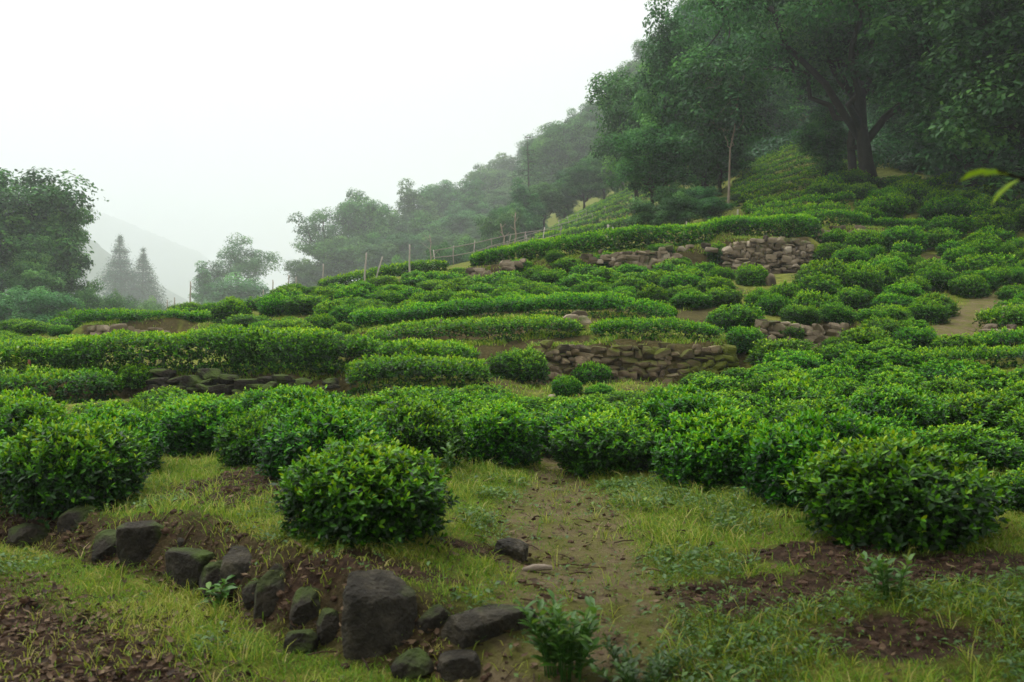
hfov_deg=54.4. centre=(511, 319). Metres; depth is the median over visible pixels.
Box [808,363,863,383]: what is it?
tea bush
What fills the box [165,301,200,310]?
tea bush
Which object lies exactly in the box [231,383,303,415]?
tea bush
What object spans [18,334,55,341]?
tea bush
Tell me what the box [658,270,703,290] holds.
tea bush
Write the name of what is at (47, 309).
shrub
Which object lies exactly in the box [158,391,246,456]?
tea bush
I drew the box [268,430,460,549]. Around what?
tea bush
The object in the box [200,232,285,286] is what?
broadleaf tree
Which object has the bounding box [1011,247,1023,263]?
tea bush
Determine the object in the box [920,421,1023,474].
tea bush
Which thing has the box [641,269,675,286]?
tea bush
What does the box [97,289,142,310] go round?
shrub
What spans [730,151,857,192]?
tea hedge
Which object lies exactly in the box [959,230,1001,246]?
tea bush
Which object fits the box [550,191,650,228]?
tea hedge
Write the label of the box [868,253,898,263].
tea bush
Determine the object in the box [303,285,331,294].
tea bush
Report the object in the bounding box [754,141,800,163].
tea hedge
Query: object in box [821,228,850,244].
tea bush
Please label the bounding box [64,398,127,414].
tea bush
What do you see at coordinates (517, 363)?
tea bush
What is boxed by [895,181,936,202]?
tea bush
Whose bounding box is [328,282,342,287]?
tea bush
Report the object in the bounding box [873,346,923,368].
tea bush
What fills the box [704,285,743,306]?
tea bush
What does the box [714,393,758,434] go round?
tea bush
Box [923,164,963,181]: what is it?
shrub
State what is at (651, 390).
tea bush
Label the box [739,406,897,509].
tea bush
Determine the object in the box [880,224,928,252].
tea bush
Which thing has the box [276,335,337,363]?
tea bush
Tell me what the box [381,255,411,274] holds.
shrub
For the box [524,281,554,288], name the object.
tea bush
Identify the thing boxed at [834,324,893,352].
tea bush
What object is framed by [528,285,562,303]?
tea bush
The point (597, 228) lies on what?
tea hedge
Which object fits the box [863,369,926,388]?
tea bush
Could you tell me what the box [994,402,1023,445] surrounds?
tea bush
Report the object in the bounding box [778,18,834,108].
broadleaf tree
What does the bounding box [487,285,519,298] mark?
tea bush
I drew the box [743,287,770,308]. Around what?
tea bush
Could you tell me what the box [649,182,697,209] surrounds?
shrub
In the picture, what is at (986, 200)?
tea bush
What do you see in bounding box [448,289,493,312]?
tea bush
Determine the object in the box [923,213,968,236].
tea bush
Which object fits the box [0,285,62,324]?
shrub
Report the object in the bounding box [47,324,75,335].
tea bush
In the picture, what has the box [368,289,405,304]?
tea bush
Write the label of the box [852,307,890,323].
tea bush
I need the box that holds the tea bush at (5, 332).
[0,329,16,334]
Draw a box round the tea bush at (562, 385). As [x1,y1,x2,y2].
[550,374,583,396]
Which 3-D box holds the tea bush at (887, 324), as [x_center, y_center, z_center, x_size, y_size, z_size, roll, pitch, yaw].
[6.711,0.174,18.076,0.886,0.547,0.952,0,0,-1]
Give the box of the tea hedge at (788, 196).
[741,183,851,212]
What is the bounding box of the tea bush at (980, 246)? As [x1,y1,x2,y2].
[963,238,1001,257]
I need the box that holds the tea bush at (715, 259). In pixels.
[703,241,725,263]
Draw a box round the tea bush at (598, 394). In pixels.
[583,392,615,401]
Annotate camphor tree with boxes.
[667,0,960,187]
[760,0,928,170]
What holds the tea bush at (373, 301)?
on the ground at (598, 549)
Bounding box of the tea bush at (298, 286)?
[276,283,307,294]
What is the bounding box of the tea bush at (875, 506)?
[778,429,1021,552]
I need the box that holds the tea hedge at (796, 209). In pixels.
[743,199,850,217]
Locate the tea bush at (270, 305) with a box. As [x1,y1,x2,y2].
[256,292,295,317]
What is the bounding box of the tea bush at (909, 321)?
[901,318,932,331]
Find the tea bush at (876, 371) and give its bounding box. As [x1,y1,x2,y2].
[862,362,922,384]
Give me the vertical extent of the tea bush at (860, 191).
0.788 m
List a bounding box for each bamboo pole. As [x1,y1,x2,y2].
[189,281,190,302]
[364,253,366,280]
[376,257,382,276]
[408,244,410,272]
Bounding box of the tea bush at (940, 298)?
[911,291,960,317]
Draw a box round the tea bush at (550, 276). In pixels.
[530,270,563,283]
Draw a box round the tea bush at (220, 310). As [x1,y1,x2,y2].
[209,296,252,323]
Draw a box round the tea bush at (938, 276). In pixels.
[914,262,959,291]
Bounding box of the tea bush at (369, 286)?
[343,280,376,292]
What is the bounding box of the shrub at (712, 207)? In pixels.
[688,196,736,220]
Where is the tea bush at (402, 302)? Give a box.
[394,299,424,312]
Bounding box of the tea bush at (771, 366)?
[744,358,812,388]
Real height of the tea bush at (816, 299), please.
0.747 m
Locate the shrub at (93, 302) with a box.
[67,285,125,311]
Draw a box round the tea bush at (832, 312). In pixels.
[818,301,856,323]
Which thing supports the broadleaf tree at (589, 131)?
on the ground at (598, 549)
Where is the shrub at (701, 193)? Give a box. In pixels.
[682,185,723,208]
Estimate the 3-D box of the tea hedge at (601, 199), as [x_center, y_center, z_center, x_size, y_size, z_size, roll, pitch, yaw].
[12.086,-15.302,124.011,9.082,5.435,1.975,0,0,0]
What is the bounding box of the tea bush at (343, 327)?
[330,321,354,334]
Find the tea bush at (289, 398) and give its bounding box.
[254,383,358,419]
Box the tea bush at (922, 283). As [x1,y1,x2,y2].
[893,273,931,295]
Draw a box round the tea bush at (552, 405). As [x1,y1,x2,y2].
[537,394,615,414]
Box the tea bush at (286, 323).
[261,318,315,335]
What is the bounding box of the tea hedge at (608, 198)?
[565,182,640,218]
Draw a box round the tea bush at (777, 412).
[749,396,859,426]
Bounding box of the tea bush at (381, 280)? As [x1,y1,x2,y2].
[365,274,402,286]
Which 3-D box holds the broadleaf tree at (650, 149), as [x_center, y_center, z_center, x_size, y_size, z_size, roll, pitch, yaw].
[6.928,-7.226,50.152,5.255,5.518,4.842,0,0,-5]
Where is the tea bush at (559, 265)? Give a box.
[550,257,586,271]
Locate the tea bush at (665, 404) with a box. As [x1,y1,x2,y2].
[639,382,746,447]
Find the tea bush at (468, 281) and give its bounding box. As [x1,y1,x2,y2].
[445,276,474,287]
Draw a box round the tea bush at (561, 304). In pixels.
[544,293,575,308]
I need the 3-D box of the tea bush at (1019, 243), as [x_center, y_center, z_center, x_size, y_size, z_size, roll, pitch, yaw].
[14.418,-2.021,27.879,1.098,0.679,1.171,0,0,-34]
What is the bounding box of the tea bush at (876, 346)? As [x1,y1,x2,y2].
[863,337,918,354]
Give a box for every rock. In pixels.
[7,523,50,548]
[57,505,97,532]
[91,529,116,562]
[115,520,163,567]
[165,547,215,588]
[177,538,185,546]
[199,560,221,597]
[220,546,251,586]
[242,580,257,609]
[253,564,285,623]
[283,629,318,653]
[289,586,320,629]
[316,608,339,644]
[341,569,417,659]
[390,647,433,679]
[416,604,450,632]
[436,649,480,681]
[441,604,536,648]
[494,538,527,561]
[765,273,775,285]
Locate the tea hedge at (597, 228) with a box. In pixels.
[548,214,633,236]
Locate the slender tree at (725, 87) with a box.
[670,43,777,208]
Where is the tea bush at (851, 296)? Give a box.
[831,285,874,308]
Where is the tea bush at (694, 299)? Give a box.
[667,289,712,308]
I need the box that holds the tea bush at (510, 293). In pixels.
[494,289,539,311]
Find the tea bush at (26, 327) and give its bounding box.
[7,319,54,334]
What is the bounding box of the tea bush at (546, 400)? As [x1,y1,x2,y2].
[535,395,573,411]
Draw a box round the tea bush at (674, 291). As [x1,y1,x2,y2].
[665,284,697,300]
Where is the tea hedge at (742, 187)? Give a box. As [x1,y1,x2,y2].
[730,159,858,193]
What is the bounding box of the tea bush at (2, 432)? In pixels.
[0,429,15,495]
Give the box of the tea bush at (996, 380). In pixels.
[948,364,1023,393]
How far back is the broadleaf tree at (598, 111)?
254.98 m
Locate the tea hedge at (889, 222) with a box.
[870,216,928,230]
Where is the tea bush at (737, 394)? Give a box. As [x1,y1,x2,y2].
[711,388,758,404]
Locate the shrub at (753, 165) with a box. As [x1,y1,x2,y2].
[734,163,767,174]
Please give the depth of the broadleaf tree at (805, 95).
79.86 m
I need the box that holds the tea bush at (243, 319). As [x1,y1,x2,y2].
[220,313,274,327]
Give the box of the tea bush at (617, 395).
[605,389,647,410]
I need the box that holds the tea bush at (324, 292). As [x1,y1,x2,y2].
[307,287,337,304]
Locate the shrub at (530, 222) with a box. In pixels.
[508,212,543,241]
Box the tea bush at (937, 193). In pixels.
[918,188,960,208]
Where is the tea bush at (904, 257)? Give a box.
[886,250,912,266]
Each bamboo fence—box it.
[433,225,561,268]
[488,213,592,246]
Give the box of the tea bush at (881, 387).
[846,382,904,405]
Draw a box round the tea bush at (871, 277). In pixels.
[840,260,884,294]
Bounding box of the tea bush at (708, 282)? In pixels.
[695,274,737,295]
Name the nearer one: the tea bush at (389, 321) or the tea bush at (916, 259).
the tea bush at (389, 321)
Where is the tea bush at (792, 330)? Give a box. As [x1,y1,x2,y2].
[778,321,805,341]
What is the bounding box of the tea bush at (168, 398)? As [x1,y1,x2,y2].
[146,391,225,407]
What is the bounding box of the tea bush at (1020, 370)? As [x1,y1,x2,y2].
[1006,364,1023,380]
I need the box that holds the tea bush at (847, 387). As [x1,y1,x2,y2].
[817,376,871,397]
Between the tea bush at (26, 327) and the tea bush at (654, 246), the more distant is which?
the tea bush at (654, 246)
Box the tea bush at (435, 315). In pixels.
[404,301,447,320]
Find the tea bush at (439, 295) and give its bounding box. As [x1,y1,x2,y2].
[420,287,456,302]
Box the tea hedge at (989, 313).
[972,302,1023,331]
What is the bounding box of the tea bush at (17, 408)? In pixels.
[0,386,78,440]
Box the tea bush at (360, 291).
[333,284,371,299]
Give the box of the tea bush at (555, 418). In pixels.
[539,397,629,459]
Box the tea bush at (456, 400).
[435,392,481,412]
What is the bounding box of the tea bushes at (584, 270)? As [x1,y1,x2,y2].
[0,172,1023,469]
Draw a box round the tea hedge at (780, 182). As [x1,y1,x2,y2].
[732,167,858,194]
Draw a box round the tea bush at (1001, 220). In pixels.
[969,212,1020,236]
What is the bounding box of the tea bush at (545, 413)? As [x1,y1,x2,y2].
[536,409,565,426]
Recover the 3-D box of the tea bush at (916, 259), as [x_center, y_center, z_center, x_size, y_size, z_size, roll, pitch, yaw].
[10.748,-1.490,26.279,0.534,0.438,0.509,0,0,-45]
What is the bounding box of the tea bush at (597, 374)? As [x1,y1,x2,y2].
[571,361,612,384]
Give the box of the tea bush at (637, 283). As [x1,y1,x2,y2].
[607,275,650,293]
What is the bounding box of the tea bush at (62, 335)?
[57,333,95,345]
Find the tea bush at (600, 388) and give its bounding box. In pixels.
[582,383,615,396]
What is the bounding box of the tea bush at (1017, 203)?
[1011,198,1023,211]
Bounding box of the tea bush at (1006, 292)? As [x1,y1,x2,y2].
[994,283,1023,301]
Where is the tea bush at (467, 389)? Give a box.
[455,382,511,397]
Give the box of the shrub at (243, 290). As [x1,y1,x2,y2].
[202,272,270,304]
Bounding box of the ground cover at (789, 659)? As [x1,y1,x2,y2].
[0,465,1023,681]
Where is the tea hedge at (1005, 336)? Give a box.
[966,326,1023,348]
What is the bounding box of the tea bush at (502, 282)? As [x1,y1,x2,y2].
[494,279,515,288]
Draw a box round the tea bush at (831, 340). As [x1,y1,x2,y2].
[819,336,840,347]
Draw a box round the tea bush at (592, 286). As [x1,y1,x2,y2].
[568,279,611,301]
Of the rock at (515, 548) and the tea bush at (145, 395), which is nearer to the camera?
the rock at (515, 548)
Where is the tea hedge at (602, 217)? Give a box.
[545,200,649,235]
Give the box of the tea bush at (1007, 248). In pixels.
[998,242,1018,257]
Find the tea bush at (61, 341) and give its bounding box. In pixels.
[36,334,94,363]
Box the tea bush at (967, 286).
[947,273,993,297]
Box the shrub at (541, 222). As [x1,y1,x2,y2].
[526,216,549,237]
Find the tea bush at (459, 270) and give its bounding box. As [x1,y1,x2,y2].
[448,267,466,275]
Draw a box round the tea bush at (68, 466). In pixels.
[0,415,157,528]
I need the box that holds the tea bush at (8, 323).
[0,318,33,330]
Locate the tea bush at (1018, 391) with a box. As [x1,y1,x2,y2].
[998,380,1023,402]
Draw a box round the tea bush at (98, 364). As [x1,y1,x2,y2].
[48,346,102,367]
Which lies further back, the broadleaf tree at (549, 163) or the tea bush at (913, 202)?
the broadleaf tree at (549, 163)
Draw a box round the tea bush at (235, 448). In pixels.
[211,406,286,467]
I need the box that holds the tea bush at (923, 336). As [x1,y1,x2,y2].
[890,324,938,349]
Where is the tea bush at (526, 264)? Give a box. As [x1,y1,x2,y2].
[513,257,533,272]
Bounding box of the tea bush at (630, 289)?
[612,285,635,293]
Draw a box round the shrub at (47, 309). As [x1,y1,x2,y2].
[7,286,88,323]
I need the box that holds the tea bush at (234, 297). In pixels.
[216,296,243,310]
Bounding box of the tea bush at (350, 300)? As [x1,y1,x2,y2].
[330,295,366,306]
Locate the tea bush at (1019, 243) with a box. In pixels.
[1006,237,1023,253]
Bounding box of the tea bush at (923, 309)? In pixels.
[904,297,950,323]
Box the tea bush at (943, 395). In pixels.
[925,390,980,421]
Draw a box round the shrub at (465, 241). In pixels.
[450,234,483,261]
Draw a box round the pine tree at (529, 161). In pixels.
[511,135,546,221]
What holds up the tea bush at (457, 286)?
on the ground at (598, 549)
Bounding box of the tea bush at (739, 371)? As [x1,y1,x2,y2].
[722,366,751,382]
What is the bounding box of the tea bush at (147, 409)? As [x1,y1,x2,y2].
[102,397,160,414]
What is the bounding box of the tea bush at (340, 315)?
[328,304,363,324]
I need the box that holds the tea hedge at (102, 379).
[0,364,124,403]
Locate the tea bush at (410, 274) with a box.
[399,270,423,283]
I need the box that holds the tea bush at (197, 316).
[186,310,211,321]
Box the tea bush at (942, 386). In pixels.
[909,374,983,403]
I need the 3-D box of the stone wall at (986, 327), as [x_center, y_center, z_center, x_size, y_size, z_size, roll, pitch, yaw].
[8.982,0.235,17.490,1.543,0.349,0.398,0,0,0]
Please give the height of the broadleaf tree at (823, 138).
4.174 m
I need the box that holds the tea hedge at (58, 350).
[0,324,480,377]
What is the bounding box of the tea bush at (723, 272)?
[709,266,735,279]
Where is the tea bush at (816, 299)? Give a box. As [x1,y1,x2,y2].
[784,288,844,315]
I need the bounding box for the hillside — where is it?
[3,238,188,318]
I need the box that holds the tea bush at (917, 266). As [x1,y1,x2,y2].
[906,260,950,276]
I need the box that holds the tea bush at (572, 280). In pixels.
[553,272,606,289]
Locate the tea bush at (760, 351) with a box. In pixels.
[745,336,822,366]
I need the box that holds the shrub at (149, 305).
[138,295,165,311]
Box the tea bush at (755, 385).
[744,367,817,395]
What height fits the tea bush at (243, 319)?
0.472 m
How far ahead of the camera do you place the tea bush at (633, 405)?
10.94 m
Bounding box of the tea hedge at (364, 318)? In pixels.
[348,290,677,330]
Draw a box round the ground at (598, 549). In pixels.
[0,73,1023,681]
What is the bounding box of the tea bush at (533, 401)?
[515,395,540,409]
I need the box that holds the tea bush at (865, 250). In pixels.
[844,245,870,259]
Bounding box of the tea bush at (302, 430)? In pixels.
[249,398,398,480]
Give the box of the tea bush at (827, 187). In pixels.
[803,178,844,200]
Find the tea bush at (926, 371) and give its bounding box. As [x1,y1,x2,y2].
[911,357,1003,382]
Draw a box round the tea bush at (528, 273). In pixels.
[519,265,554,280]
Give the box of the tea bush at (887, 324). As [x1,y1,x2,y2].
[859,315,908,338]
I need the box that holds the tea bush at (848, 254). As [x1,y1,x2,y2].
[830,245,872,267]
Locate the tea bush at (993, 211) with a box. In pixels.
[970,206,1022,229]
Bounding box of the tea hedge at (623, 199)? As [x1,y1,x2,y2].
[554,188,643,226]
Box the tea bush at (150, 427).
[62,400,169,471]
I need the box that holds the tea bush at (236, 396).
[223,392,260,403]
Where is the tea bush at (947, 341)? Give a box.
[926,333,986,352]
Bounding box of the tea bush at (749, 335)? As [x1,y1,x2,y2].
[723,325,767,353]
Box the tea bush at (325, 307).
[312,299,347,321]
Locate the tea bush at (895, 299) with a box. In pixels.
[868,292,914,308]
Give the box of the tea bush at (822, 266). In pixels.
[791,257,852,289]
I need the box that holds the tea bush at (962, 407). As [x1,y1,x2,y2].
[930,387,1023,437]
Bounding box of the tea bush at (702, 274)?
[681,267,713,286]
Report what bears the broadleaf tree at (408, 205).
on the ground at (598, 549)
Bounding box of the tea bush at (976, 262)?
[948,252,1011,275]
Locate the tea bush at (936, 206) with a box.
[916,194,976,221]
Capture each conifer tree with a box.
[96,234,150,306]
[122,248,175,310]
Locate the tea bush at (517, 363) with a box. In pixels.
[487,345,550,384]
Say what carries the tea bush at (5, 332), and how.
on the ground at (598, 549)
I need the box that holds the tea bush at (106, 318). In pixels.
[93,308,129,321]
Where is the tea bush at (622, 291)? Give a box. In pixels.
[604,288,638,305]
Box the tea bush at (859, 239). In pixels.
[844,228,885,248]
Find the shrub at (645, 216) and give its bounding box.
[625,196,672,226]
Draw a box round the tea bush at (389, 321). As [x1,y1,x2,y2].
[363,313,400,324]
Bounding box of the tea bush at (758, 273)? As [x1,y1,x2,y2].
[734,263,769,285]
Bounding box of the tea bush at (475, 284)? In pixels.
[467,281,493,292]
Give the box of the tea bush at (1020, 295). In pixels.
[1013,290,1023,303]
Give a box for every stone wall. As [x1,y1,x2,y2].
[87,324,169,335]
[145,368,339,398]
[373,319,444,335]
[466,243,717,277]
[534,340,740,383]
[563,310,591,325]
[721,235,813,273]
[755,319,848,349]
[811,225,866,242]
[978,324,1023,342]
[997,304,1022,316]
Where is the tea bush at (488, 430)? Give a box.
[458,399,544,467]
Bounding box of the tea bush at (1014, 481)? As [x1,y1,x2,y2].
[1000,462,1023,512]
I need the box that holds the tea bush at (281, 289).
[265,285,303,295]
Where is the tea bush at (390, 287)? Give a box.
[372,283,408,300]
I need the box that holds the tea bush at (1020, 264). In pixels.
[1013,259,1023,268]
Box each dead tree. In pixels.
[422,235,437,268]
[512,212,517,242]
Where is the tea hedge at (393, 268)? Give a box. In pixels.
[317,259,449,286]
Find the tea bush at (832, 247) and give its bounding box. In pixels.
[813,241,847,260]
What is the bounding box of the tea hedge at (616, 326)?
[589,315,724,340]
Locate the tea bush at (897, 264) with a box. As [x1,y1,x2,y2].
[870,256,909,279]
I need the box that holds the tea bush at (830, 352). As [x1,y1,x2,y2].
[813,340,868,364]
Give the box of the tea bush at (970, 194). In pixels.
[956,188,982,201]
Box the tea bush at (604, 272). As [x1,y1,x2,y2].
[588,266,616,283]
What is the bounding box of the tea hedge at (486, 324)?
[363,313,586,343]
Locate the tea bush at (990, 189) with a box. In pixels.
[962,184,1007,200]
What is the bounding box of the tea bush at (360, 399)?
[340,393,370,408]
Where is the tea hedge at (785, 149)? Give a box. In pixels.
[749,144,802,165]
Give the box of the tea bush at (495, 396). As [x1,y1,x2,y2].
[465,389,534,408]
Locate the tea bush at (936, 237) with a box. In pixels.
[923,227,960,248]
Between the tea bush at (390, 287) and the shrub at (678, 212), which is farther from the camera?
the shrub at (678, 212)
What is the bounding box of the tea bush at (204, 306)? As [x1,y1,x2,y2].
[196,302,213,310]
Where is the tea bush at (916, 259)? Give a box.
[911,256,925,266]
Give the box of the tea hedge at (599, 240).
[469,213,822,266]
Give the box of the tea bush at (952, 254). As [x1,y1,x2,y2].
[939,244,979,265]
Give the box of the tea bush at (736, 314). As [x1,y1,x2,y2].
[705,302,764,333]
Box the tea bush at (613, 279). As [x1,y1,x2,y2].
[608,271,648,284]
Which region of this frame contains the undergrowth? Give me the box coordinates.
[712,70,955,182]
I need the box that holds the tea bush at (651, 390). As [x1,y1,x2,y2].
[636,384,701,404]
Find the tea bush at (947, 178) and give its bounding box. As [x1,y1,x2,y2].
[936,171,963,184]
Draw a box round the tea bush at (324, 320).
[304,312,336,328]
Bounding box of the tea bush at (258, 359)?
[229,342,277,366]
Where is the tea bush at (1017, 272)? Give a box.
[1005,265,1023,282]
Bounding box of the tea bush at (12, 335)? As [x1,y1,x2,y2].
[0,333,25,339]
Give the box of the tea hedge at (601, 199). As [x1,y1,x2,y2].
[576,179,639,212]
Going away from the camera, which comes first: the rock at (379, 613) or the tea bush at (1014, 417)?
the rock at (379, 613)
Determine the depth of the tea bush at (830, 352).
15.70 m
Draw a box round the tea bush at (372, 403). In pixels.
[355,385,456,429]
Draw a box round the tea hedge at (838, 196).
[741,190,856,214]
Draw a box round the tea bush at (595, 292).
[578,290,610,308]
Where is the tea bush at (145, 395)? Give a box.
[129,385,189,407]
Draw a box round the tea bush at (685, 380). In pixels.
[678,370,722,386]
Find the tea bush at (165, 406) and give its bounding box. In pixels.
[153,395,246,435]
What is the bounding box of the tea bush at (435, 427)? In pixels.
[364,394,472,465]
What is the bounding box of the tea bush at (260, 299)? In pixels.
[256,294,295,307]
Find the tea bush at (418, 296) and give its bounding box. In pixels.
[407,292,426,301]
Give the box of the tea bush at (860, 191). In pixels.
[844,182,878,199]
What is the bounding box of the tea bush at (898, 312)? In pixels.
[870,303,914,322]
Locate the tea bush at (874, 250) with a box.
[862,243,886,258]
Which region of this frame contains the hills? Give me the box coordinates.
[0,180,240,301]
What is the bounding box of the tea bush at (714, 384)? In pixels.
[686,374,749,396]
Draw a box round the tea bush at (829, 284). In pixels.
[795,271,843,300]
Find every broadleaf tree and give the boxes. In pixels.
[0,166,108,312]
[0,191,100,292]
[0,235,70,320]
[188,260,228,304]
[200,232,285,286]
[283,257,336,287]
[287,206,363,278]
[294,235,377,283]
[331,188,393,262]
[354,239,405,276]
[365,232,428,263]
[367,209,423,238]
[394,178,444,228]
[403,179,486,228]
[404,210,452,259]
[419,234,467,259]
[432,209,487,236]
[443,179,491,220]
[456,223,487,242]
[460,163,519,201]
[476,207,506,240]
[481,195,507,216]
[485,185,516,205]
[486,153,522,184]
[490,203,527,236]
[507,177,546,239]
[512,139,536,188]
[514,141,526,161]
[517,145,525,174]
[519,129,577,188]
[523,182,574,232]
[525,131,542,143]
[537,114,581,153]
[542,116,604,168]
[552,169,579,221]
[554,111,606,177]
[560,161,610,208]
[566,108,577,120]
[577,103,609,138]
[577,152,626,199]
[582,103,622,136]
[584,62,660,213]
[600,122,709,206]
[600,151,626,191]
[611,60,640,120]
[620,59,639,107]
[628,0,728,203]
[630,38,656,79]
[638,0,720,170]
[671,0,706,13]
[679,7,776,145]
[684,66,744,191]
[684,132,763,192]
[703,0,835,135]
[705,50,810,136]
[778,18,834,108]
[782,28,835,109]
[791,96,848,176]
[857,0,1023,200]
[866,61,926,146]
[866,80,904,123]
[885,95,946,151]
[911,0,1023,159]
[959,139,1021,188]
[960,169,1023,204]
[962,0,1022,77]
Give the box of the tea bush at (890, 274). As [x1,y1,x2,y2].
[873,263,902,289]
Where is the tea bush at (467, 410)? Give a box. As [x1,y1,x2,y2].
[453,396,549,440]
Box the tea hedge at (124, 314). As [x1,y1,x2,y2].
[66,307,211,327]
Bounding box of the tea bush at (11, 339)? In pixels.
[0,336,24,361]
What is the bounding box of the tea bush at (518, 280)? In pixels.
[506,276,531,285]
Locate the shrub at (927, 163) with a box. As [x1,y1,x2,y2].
[888,158,938,171]
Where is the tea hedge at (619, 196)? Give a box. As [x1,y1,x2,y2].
[563,185,644,220]
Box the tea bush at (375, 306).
[358,303,385,310]
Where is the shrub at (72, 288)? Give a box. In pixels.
[53,275,105,298]
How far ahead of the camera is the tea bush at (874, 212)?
33.44 m
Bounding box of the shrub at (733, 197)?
[724,193,752,203]
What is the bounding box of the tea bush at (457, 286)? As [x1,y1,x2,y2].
[430,279,469,291]
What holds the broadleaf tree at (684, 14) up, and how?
on the ground at (598, 549)
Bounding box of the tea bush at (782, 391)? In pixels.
[746,371,845,413]
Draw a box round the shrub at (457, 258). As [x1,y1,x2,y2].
[423,240,471,267]
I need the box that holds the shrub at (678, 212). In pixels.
[650,191,700,224]
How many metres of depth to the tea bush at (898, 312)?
19.58 m
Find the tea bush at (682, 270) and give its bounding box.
[674,267,692,273]
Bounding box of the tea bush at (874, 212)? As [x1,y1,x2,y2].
[848,205,886,224]
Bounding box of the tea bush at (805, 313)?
[778,303,822,325]
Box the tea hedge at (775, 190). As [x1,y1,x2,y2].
[735,175,840,206]
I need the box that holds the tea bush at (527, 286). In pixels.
[511,281,543,293]
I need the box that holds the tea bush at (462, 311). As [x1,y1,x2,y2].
[443,303,477,316]
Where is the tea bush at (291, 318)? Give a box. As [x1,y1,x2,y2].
[274,316,301,321]
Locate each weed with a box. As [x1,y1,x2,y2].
[0,346,24,374]
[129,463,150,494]
[195,575,237,608]
[440,435,460,474]
[513,589,606,681]
[584,634,698,681]
[857,551,918,599]
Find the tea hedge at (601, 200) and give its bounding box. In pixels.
[568,182,641,217]
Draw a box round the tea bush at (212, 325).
[206,322,233,345]
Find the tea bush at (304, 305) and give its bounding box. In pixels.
[281,294,329,315]
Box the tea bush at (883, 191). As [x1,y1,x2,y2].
[864,187,897,199]
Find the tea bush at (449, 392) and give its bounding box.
[394,385,472,400]
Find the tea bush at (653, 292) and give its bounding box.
[634,282,668,303]
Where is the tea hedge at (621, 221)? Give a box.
[534,212,641,241]
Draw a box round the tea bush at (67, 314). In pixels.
[53,307,84,324]
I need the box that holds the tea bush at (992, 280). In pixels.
[959,268,1002,290]
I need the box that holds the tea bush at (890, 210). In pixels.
[855,193,910,218]
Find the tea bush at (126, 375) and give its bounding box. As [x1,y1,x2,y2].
[117,361,152,389]
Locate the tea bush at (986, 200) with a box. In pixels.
[967,194,1009,214]
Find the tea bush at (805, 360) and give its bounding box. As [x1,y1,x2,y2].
[757,348,830,370]
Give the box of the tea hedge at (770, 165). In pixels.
[732,142,879,184]
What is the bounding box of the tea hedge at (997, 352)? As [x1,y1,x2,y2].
[912,344,1023,367]
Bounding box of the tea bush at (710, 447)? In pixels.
[648,405,776,491]
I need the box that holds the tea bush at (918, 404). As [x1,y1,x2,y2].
[840,382,951,432]
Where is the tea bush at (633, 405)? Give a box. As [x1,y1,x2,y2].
[604,397,650,418]
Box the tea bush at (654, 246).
[644,243,675,254]
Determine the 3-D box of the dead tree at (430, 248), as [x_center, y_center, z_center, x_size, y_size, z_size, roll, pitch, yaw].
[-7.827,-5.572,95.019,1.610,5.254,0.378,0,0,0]
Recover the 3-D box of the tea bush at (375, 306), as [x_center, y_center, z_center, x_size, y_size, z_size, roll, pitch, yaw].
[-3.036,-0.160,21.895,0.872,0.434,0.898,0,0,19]
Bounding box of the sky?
[0,0,684,292]
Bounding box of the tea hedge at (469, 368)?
[343,351,493,397]
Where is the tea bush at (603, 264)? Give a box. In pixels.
[593,251,622,268]
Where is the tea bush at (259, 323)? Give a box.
[249,320,271,329]
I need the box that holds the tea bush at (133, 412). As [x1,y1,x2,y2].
[73,406,159,428]
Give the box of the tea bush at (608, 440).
[543,406,667,478]
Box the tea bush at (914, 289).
[880,280,924,303]
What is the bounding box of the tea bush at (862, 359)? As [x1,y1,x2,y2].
[827,346,892,382]
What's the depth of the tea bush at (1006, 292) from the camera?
22.07 m
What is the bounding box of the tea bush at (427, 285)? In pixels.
[415,280,445,293]
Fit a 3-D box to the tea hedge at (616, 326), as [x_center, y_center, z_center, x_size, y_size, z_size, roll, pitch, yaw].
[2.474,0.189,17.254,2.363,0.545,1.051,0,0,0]
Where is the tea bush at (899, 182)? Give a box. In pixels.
[887,177,929,189]
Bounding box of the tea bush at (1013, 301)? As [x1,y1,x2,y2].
[990,298,1023,321]
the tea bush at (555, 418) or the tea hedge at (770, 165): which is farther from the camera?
the tea hedge at (770, 165)
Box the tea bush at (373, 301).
[351,298,396,311]
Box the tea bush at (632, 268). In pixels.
[616,263,648,275]
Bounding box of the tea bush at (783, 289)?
[769,280,799,302]
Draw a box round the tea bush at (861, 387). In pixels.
[849,384,877,397]
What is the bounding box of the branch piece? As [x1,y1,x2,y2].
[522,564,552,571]
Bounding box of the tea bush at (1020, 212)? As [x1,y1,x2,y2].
[1006,204,1023,230]
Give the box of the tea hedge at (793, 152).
[735,140,855,178]
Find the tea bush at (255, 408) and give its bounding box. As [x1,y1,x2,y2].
[249,395,282,417]
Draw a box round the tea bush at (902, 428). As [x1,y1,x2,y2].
[828,414,934,448]
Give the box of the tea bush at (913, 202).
[885,191,919,212]
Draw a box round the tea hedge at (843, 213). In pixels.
[792,208,874,229]
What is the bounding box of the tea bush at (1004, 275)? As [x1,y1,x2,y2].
[982,265,1013,284]
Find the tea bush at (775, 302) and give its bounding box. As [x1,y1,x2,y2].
[754,291,789,315]
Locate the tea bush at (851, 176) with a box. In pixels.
[837,168,874,184]
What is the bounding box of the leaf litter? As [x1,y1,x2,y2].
[0,464,1023,681]
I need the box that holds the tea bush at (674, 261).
[660,257,692,269]
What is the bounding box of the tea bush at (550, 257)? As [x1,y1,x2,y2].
[544,248,564,262]
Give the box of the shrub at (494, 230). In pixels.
[472,207,521,250]

